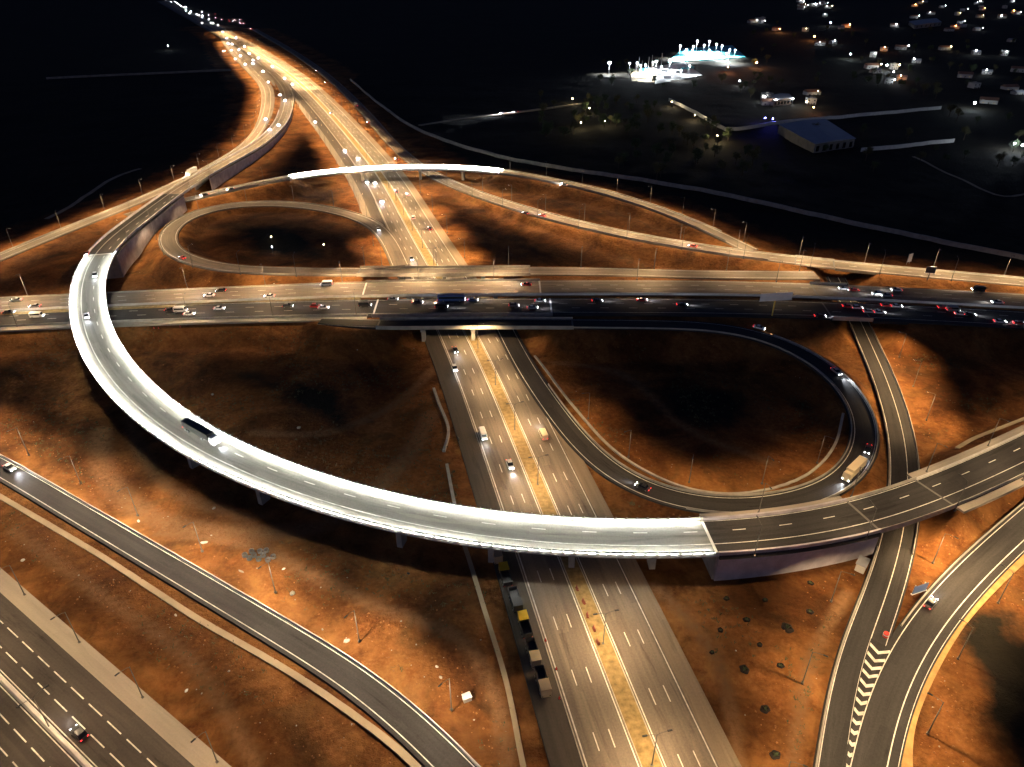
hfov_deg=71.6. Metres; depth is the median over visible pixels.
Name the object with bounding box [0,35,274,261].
road
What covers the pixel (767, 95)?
house
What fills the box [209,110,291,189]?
retaining wall
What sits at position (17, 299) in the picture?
car
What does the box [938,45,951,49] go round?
house
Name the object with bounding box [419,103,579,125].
track
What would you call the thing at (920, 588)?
road sign
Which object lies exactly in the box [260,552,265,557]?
concrete ring
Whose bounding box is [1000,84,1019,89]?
house
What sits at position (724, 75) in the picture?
tree
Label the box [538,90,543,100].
tree
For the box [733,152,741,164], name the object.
tree
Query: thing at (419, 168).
flyover bridge
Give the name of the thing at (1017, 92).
house
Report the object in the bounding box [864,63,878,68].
house
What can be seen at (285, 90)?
road
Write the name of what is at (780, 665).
planting pit
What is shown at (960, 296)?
highway
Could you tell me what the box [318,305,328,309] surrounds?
car
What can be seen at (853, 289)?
car
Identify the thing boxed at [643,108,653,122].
tree
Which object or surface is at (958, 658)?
street lamp
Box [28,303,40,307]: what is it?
car
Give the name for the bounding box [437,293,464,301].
bus
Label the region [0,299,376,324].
highway
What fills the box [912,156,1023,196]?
path
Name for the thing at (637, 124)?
tree
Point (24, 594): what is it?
street lamp
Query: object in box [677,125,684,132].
tree
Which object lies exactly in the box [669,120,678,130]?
tree
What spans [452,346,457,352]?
car
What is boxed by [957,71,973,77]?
house
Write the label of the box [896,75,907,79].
house
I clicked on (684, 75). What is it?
yard
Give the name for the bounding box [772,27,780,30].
house
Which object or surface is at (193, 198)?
road
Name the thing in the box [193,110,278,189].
retaining wall
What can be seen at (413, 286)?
road bridge
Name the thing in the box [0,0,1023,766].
ground
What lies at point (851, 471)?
box truck
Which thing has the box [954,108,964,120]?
tree
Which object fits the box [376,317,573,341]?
road bridge
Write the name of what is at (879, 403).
concrete barrier
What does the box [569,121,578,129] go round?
tree
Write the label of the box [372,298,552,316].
road bridge
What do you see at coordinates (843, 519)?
road
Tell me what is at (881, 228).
road
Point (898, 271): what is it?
road
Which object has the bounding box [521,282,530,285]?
car
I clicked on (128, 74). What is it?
boundary wall
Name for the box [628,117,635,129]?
tree
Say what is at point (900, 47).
house
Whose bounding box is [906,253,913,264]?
road sign
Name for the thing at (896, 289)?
car
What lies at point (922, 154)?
tree
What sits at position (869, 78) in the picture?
tree
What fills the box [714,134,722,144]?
tree
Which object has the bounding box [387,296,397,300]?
car
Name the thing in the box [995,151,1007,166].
tree
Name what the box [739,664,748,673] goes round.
planting pit
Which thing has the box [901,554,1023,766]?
path
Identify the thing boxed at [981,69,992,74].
house
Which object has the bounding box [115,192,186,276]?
retaining wall
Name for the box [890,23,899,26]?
house
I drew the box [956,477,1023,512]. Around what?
walkway
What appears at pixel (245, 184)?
concrete barrier
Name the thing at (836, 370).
car
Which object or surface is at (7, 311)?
car
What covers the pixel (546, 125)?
tree
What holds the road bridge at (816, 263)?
on the ground at (66, 142)
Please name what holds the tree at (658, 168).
on the ground at (66, 142)
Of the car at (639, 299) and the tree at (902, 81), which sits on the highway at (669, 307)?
the car at (639, 299)
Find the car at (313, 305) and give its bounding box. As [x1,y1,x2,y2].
[310,303,320,307]
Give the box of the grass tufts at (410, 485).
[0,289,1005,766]
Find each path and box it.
[0,493,421,766]
[44,168,140,218]
[462,546,525,766]
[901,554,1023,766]
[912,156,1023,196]
[955,417,1023,448]
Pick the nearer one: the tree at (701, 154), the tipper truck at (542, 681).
the tipper truck at (542, 681)
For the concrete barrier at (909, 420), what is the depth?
240.58 m
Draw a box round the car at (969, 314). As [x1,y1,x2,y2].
[964,312,976,316]
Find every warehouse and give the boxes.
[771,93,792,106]
[777,119,855,152]
[908,18,940,28]
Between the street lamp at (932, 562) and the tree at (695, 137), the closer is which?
the street lamp at (932, 562)
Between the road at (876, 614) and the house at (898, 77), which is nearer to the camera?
the road at (876, 614)
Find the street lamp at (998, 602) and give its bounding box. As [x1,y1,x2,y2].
[997,564,1013,603]
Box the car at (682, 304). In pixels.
[676,302,687,306]
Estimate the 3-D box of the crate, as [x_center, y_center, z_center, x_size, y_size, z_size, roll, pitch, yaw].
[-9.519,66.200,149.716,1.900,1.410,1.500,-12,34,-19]
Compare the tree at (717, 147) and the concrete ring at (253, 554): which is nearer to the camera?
the concrete ring at (253, 554)
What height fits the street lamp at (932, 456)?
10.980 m
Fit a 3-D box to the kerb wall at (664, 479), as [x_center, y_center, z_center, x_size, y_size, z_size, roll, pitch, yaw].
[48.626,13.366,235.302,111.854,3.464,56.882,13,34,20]
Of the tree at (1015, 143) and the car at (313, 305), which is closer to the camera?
the car at (313, 305)
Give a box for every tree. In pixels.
[537,102,547,110]
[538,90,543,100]
[540,127,549,136]
[542,120,553,136]
[561,126,569,133]
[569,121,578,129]
[573,114,581,120]
[580,101,589,111]
[594,95,602,107]
[598,115,608,124]
[601,93,608,102]
[611,114,619,126]
[615,156,623,168]
[617,151,628,166]
[624,123,631,134]
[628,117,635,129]
[631,136,640,149]
[632,112,641,121]
[632,120,641,131]
[632,150,641,158]
[642,102,650,115]
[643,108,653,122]
[650,142,660,157]
[653,161,662,179]
[664,151,672,157]
[667,137,674,144]
[668,145,676,152]
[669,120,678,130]
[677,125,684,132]
[689,132,698,147]
[692,147,701,163]
[693,148,703,163]
[701,116,710,128]
[708,114,716,127]
[710,119,717,131]
[711,143,721,156]
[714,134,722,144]
[714,159,725,174]
[718,72,726,80]
[722,126,733,137]
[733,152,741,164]
[743,143,752,155]
[747,87,754,97]
[747,148,761,165]
[863,146,872,160]
[865,76,872,82]
[898,79,906,85]
[905,127,912,139]
[917,151,926,163]
[920,83,928,93]
[932,86,942,98]
[947,103,957,114]
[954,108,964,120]
[961,125,970,139]
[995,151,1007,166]
[1008,140,1019,151]
[1011,155,1020,166]
[1015,130,1023,138]
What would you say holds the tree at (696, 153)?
on the ground at (66, 142)
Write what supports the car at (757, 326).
on the road at (585, 447)
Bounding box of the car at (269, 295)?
[264,293,274,297]
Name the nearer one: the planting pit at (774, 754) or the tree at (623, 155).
the planting pit at (774, 754)
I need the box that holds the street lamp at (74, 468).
[59,455,81,483]
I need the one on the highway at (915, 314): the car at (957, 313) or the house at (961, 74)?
the car at (957, 313)
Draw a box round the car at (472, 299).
[468,297,477,301]
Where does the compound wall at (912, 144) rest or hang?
on the ground at (66, 142)
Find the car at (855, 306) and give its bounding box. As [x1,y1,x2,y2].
[852,304,862,309]
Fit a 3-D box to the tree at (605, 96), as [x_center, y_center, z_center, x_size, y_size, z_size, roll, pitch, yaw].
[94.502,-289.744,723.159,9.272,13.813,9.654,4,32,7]
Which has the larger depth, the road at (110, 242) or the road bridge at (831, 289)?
the road at (110, 242)
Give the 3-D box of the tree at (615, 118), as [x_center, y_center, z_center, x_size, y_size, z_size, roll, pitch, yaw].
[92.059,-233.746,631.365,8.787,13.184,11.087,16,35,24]
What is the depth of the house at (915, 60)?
998.95 m
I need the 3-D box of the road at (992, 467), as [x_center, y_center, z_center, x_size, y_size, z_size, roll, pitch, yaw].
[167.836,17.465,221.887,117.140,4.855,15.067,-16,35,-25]
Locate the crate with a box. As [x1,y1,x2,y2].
[461,691,471,702]
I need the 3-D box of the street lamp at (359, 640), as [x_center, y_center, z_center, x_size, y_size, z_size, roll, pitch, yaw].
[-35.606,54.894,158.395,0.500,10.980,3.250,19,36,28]
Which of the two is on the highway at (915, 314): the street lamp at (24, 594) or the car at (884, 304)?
the car at (884, 304)
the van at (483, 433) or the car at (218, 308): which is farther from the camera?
the car at (218, 308)
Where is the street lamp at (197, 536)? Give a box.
[182,522,203,551]
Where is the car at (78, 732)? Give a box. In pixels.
[70,724,88,741]
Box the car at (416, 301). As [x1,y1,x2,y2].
[412,299,422,303]
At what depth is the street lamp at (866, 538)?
177.25 m
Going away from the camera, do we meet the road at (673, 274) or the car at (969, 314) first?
the car at (969, 314)
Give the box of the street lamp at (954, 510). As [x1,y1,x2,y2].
[953,473,967,511]
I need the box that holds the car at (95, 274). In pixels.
[92,271,97,276]
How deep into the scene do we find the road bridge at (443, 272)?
331.10 m
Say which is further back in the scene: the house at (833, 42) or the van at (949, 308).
the house at (833, 42)
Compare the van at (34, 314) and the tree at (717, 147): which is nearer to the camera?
the van at (34, 314)
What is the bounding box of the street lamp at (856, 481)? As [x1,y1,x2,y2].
[850,467,869,496]
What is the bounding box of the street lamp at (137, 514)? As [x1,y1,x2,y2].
[117,487,138,515]
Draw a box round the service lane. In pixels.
[157,1,583,766]
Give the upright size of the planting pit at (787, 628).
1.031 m
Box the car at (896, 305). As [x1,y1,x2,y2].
[890,303,902,307]
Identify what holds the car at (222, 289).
on the highway at (228, 293)
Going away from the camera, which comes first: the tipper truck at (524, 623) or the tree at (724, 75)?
the tipper truck at (524, 623)
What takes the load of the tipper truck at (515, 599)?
on the service lane
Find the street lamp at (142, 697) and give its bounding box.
[114,666,143,698]
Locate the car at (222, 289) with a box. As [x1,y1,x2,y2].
[215,287,225,292]
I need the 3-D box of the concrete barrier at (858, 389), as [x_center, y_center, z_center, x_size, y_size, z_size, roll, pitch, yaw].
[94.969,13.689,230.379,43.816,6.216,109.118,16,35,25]
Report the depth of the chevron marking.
152.76 m
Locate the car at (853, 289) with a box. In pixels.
[848,287,858,291]
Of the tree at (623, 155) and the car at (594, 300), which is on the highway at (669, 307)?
the car at (594, 300)
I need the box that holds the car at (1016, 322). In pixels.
[1012,320,1023,324]
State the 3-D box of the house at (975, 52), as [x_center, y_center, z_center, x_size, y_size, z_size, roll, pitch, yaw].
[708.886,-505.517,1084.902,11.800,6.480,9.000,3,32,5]
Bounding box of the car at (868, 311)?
[862,309,873,313]
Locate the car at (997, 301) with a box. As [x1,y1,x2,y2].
[991,299,1003,303]
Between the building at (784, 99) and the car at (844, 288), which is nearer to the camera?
the car at (844, 288)
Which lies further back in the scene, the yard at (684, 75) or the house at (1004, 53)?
the house at (1004, 53)
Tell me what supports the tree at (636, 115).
on the ground at (66, 142)
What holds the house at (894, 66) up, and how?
on the ground at (66, 142)
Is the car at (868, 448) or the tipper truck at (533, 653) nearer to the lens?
the tipper truck at (533, 653)
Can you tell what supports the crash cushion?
on the road at (876, 614)
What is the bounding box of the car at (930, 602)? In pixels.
[923,596,937,609]
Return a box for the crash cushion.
[882,631,888,637]
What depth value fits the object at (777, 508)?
189.20 m
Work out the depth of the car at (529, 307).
295.72 m
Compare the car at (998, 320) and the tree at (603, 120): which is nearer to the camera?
the car at (998, 320)
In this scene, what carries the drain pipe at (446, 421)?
on the ground at (66, 142)
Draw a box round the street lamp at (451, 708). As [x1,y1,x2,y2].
[438,678,452,711]
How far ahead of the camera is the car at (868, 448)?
220.34 m
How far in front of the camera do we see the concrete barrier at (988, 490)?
197.45 m
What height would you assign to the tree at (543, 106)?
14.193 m
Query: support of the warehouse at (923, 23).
on the ground at (66, 142)
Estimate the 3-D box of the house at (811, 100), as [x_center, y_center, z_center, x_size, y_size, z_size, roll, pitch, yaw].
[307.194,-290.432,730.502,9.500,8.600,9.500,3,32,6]
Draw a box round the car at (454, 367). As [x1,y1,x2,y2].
[451,364,457,371]
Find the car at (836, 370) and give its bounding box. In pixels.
[831,367,841,374]
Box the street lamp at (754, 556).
[753,515,761,557]
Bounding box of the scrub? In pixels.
[431,392,461,504]
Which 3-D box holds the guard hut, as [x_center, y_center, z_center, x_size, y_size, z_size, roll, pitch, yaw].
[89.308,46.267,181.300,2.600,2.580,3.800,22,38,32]
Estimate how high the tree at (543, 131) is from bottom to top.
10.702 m
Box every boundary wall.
[46,69,230,78]
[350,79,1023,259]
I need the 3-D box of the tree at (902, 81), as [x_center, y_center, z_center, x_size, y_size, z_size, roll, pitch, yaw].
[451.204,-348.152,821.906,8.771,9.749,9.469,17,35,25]
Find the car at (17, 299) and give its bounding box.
[11,297,22,301]
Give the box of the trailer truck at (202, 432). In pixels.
[181,417,219,445]
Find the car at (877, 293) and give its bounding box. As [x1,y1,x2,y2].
[872,291,882,295]
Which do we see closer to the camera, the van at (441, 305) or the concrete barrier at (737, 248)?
the van at (441, 305)
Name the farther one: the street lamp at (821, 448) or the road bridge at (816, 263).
the road bridge at (816, 263)
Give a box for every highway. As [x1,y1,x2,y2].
[0,283,364,310]
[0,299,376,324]
[0,593,193,766]
[0,683,81,766]
[159,1,640,766]
[165,1,718,766]
[206,19,275,87]
[295,98,370,229]
[540,280,818,298]
[551,298,831,320]
[847,285,1023,309]
[860,303,1023,329]
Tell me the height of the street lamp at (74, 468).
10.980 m
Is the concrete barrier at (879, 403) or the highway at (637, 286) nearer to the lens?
the concrete barrier at (879, 403)
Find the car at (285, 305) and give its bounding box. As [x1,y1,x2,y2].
[282,303,292,307]
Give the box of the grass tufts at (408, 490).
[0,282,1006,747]
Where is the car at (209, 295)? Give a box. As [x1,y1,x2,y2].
[203,293,214,296]
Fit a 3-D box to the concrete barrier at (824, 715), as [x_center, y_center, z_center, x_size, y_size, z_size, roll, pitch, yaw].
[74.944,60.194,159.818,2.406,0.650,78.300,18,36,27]
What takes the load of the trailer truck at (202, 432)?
on the flyover bridge at (134, 392)
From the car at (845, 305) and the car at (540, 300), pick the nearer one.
the car at (845, 305)
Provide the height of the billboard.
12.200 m
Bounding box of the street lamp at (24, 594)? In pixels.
[1,565,25,595]
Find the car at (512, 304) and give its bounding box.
[509,302,518,306]
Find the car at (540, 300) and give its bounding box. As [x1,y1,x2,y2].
[535,298,544,302]
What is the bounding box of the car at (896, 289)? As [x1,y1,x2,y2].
[891,287,902,291]
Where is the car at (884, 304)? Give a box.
[880,302,890,306]
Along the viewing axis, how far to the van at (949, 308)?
293.46 m
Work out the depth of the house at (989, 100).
730.87 m
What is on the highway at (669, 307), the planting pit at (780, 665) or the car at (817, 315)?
the car at (817, 315)
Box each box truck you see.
[185,167,196,174]
[841,455,867,481]
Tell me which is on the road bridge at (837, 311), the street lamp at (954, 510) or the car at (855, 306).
the car at (855, 306)
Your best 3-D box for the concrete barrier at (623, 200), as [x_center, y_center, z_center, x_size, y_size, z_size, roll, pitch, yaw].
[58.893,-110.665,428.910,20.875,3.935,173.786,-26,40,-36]
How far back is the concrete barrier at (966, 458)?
210.52 m
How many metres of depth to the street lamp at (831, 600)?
169.65 m
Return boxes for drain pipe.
[433,387,449,451]
[445,463,455,503]
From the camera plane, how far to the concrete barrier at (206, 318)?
288.99 m
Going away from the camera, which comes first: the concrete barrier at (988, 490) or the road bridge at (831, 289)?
the concrete barrier at (988, 490)
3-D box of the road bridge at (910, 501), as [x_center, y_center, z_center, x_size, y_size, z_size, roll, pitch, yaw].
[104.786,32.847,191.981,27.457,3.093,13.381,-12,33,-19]
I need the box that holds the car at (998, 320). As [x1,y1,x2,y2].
[993,318,1006,323]
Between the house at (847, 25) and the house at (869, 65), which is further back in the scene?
the house at (847, 25)
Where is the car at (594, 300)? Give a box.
[592,298,602,302]
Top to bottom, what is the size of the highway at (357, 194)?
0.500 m
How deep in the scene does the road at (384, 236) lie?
372.17 m
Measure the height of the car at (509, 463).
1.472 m
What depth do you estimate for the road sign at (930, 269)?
321.40 m
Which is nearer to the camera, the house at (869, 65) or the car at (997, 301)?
the car at (997, 301)
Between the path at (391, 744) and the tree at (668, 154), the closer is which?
the path at (391, 744)
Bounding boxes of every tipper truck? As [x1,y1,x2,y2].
[493,550,502,563]
[498,561,512,586]
[508,586,522,612]
[517,610,532,638]
[525,637,541,668]
[534,664,551,697]
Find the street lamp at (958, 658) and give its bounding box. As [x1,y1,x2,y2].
[956,618,973,659]
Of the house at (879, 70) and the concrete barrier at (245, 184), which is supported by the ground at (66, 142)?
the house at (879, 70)
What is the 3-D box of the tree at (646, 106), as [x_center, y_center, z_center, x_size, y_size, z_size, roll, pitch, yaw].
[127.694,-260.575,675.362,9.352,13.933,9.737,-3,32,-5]
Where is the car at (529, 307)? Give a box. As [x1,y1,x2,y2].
[527,305,537,309]
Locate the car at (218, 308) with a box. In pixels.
[213,306,224,309]
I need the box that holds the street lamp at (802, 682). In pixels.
[801,652,827,684]
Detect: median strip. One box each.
[0,297,360,314]
[163,1,663,766]
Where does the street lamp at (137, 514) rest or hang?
on the ground at (66, 142)
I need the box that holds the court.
[667,45,744,62]
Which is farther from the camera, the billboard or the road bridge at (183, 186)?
the road bridge at (183, 186)
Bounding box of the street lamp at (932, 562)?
[931,533,958,563]
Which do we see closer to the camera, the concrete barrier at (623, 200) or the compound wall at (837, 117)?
the concrete barrier at (623, 200)
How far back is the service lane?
201.15 m
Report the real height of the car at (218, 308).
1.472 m
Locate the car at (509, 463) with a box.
[506,459,513,469]
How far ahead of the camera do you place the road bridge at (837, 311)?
293.63 m
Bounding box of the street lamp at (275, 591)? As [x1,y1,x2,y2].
[258,563,276,593]
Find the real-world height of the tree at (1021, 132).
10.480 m
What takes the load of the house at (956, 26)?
on the ground at (66, 142)
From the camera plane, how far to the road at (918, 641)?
161.58 m
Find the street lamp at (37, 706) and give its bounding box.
[16,685,49,726]
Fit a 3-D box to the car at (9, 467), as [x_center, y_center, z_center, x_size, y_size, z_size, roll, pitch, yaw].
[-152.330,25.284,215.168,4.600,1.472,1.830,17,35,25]
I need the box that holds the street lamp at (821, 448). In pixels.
[816,436,834,463]
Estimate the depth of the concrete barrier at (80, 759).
144.56 m
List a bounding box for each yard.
[630,70,655,82]
[655,62,702,83]
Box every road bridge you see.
[162,175,209,193]
[356,265,529,279]
[361,279,540,298]
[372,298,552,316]
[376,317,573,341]
[795,255,834,269]
[809,281,856,300]
[821,302,873,321]
[846,477,956,532]
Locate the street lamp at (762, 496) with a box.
[758,483,771,511]
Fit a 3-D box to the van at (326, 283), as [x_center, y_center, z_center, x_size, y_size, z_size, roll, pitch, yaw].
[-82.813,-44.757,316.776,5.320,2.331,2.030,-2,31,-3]
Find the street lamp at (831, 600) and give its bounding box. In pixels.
[830,571,854,602]
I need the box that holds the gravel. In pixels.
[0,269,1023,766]
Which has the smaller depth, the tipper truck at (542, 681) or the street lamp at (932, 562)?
the tipper truck at (542, 681)
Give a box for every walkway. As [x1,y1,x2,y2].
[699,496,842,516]
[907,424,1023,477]
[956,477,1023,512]
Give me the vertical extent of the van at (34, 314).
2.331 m
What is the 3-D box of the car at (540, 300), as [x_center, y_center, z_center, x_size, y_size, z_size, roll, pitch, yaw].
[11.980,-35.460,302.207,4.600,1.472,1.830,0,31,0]
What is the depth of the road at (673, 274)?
329.01 m
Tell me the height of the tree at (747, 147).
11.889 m
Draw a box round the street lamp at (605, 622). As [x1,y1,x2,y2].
[593,609,618,644]
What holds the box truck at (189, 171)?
on the road at (267, 96)
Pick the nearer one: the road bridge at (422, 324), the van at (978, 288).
the road bridge at (422, 324)
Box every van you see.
[28,311,44,317]
[173,306,187,312]
[320,280,332,286]
[358,300,371,306]
[435,302,447,308]
[479,426,486,440]
[539,428,547,440]
[945,305,960,311]
[971,285,986,291]
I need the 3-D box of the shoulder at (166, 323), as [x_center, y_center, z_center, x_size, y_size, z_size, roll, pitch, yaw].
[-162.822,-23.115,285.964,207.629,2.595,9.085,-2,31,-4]
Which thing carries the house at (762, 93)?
on the ground at (66, 142)
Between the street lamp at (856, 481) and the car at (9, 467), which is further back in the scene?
the car at (9, 467)
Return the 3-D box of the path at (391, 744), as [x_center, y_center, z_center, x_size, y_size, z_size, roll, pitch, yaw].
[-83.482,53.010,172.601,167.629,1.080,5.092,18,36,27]
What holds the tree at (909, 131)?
on the ground at (66, 142)
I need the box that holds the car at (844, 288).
[838,286,849,289]
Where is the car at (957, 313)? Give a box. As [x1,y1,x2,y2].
[954,311,964,315]
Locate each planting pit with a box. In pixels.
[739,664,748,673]
[742,617,750,621]
[760,705,770,713]
[769,750,780,759]
[776,663,784,668]
[781,622,793,633]
[806,609,813,614]
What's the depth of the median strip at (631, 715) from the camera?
181.54 m
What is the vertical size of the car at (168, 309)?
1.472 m
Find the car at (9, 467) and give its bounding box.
[2,463,15,471]
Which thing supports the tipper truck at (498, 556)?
on the service lane
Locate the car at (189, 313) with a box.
[183,311,194,315]
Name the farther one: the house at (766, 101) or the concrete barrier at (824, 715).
the house at (766, 101)
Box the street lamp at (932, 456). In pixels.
[926,443,947,471]
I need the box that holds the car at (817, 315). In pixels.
[814,313,826,317]
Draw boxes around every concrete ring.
[251,552,256,557]
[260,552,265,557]
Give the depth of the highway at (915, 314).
290.50 m
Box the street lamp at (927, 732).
[926,692,943,735]
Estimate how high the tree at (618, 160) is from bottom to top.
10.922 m
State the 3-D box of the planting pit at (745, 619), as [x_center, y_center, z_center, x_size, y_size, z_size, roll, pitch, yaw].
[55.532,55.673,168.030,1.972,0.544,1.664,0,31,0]
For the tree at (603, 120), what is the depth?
625.77 m
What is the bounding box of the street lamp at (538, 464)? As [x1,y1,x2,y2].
[528,454,547,484]
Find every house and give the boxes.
[760,92,773,98]
[760,98,777,104]
[761,94,773,97]
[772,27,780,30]
[802,27,808,31]
[803,89,820,94]
[805,96,816,103]
[815,41,825,45]
[829,40,837,43]
[841,24,850,27]
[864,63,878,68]
[869,51,876,56]
[870,68,881,72]
[880,47,888,50]
[884,77,893,83]
[889,63,898,69]
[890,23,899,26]
[894,45,906,49]
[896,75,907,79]
[911,58,921,62]
[927,11,935,14]
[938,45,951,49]
[944,27,954,30]
[950,25,959,28]
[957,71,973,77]
[967,81,980,88]
[971,50,981,54]
[975,14,984,17]
[979,96,998,103]
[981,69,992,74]
[1000,49,1008,55]
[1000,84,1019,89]
[1010,66,1023,72]
[1010,90,1023,94]
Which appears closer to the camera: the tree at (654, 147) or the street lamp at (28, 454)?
the street lamp at (28, 454)
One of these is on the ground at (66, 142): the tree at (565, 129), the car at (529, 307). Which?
the tree at (565, 129)
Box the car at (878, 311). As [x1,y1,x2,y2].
[873,309,885,313]
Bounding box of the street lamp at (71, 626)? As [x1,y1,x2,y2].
[50,612,80,642]
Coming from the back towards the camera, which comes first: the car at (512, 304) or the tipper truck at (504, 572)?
the car at (512, 304)
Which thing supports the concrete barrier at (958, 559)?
on the road at (918, 641)
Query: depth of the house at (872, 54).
1055.43 m
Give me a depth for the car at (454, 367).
266.35 m
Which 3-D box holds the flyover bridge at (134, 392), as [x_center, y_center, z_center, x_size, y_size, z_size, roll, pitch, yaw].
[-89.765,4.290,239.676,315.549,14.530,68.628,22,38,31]
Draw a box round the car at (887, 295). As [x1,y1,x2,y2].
[881,293,892,296]
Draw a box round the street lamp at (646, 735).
[642,729,672,766]
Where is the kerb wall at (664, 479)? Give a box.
[534,355,844,493]
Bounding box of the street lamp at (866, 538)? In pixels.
[865,499,876,539]
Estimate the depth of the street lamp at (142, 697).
147.15 m
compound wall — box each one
[669,98,725,130]
[725,106,941,130]
[860,138,954,151]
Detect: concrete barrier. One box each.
[0,92,261,253]
[0,281,365,297]
[0,293,1023,311]
[0,314,366,326]
[0,454,480,766]
[0,673,92,766]
[159,201,382,274]
[201,175,288,193]
[204,178,291,196]
[437,172,1023,277]
[456,189,767,259]
[500,172,725,241]
[504,169,721,231]
[548,327,851,495]
[686,334,878,512]
[815,546,877,766]
[850,325,889,485]
[871,326,919,554]
[900,501,1023,625]
[916,431,1023,479]
[957,473,1023,504]
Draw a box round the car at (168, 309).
[164,307,172,311]
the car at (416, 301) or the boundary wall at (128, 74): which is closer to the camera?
the car at (416, 301)
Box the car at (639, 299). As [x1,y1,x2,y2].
[636,297,647,301]
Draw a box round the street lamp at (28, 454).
[6,428,29,455]
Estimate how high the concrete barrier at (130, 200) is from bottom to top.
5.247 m
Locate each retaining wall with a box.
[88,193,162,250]
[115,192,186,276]
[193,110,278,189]
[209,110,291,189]
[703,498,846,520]
[713,528,881,580]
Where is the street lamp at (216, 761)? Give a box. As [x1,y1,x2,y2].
[191,731,218,763]
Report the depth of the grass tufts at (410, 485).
230.69 m
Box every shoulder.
[0,314,367,331]
[0,568,230,766]
[169,1,741,766]
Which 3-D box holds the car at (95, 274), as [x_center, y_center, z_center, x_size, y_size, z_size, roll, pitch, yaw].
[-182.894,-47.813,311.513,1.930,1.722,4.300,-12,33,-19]
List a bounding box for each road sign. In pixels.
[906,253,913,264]
[911,582,928,594]
[925,266,936,279]
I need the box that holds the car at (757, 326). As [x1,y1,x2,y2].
[753,324,764,329]
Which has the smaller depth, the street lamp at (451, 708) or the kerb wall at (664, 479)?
the street lamp at (451, 708)
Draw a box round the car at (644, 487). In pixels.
[635,482,650,491]
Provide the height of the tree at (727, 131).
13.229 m
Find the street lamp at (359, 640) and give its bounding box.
[344,611,360,642]
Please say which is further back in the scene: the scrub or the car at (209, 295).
the car at (209, 295)
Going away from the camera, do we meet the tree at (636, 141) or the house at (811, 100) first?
the tree at (636, 141)
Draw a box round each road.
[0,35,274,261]
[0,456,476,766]
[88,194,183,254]
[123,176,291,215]
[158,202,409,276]
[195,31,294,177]
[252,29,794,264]
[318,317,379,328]
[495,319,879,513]
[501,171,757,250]
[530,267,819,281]
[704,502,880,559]
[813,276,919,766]
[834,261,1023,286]
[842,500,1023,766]
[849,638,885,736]
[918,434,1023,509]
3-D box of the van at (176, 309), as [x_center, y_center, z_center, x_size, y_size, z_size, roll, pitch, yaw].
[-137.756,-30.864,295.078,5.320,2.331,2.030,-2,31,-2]
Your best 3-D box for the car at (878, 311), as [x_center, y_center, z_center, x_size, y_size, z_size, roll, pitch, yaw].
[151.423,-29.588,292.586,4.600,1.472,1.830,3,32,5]
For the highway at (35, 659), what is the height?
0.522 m
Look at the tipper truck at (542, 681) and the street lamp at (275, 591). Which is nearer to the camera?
the tipper truck at (542, 681)
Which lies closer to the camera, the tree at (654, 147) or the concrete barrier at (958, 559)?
the concrete barrier at (958, 559)
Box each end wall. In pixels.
[107,255,121,278]
[702,557,717,578]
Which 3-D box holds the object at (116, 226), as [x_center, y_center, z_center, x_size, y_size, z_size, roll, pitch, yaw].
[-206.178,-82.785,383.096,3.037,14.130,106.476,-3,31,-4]
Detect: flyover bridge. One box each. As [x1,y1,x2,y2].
[69,251,719,568]
[288,164,503,180]
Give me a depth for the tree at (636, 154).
533.84 m
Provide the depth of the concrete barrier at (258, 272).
377.27 m
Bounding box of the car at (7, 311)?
[2,309,14,313]
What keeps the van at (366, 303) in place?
on the highway at (336, 307)
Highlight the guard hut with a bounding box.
[854,555,870,573]
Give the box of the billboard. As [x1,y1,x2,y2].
[759,292,792,315]
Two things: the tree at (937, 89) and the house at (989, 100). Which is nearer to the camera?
the house at (989, 100)
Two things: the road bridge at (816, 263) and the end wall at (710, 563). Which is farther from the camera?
the road bridge at (816, 263)
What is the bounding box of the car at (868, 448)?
[864,444,871,453]
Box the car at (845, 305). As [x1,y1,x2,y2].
[842,303,851,307]
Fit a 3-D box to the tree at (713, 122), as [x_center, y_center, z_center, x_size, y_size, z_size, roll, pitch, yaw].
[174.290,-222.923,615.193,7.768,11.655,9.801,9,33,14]
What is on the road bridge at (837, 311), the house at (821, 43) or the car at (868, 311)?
the car at (868, 311)
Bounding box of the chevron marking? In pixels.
[846,642,889,766]
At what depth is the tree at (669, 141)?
556.71 m

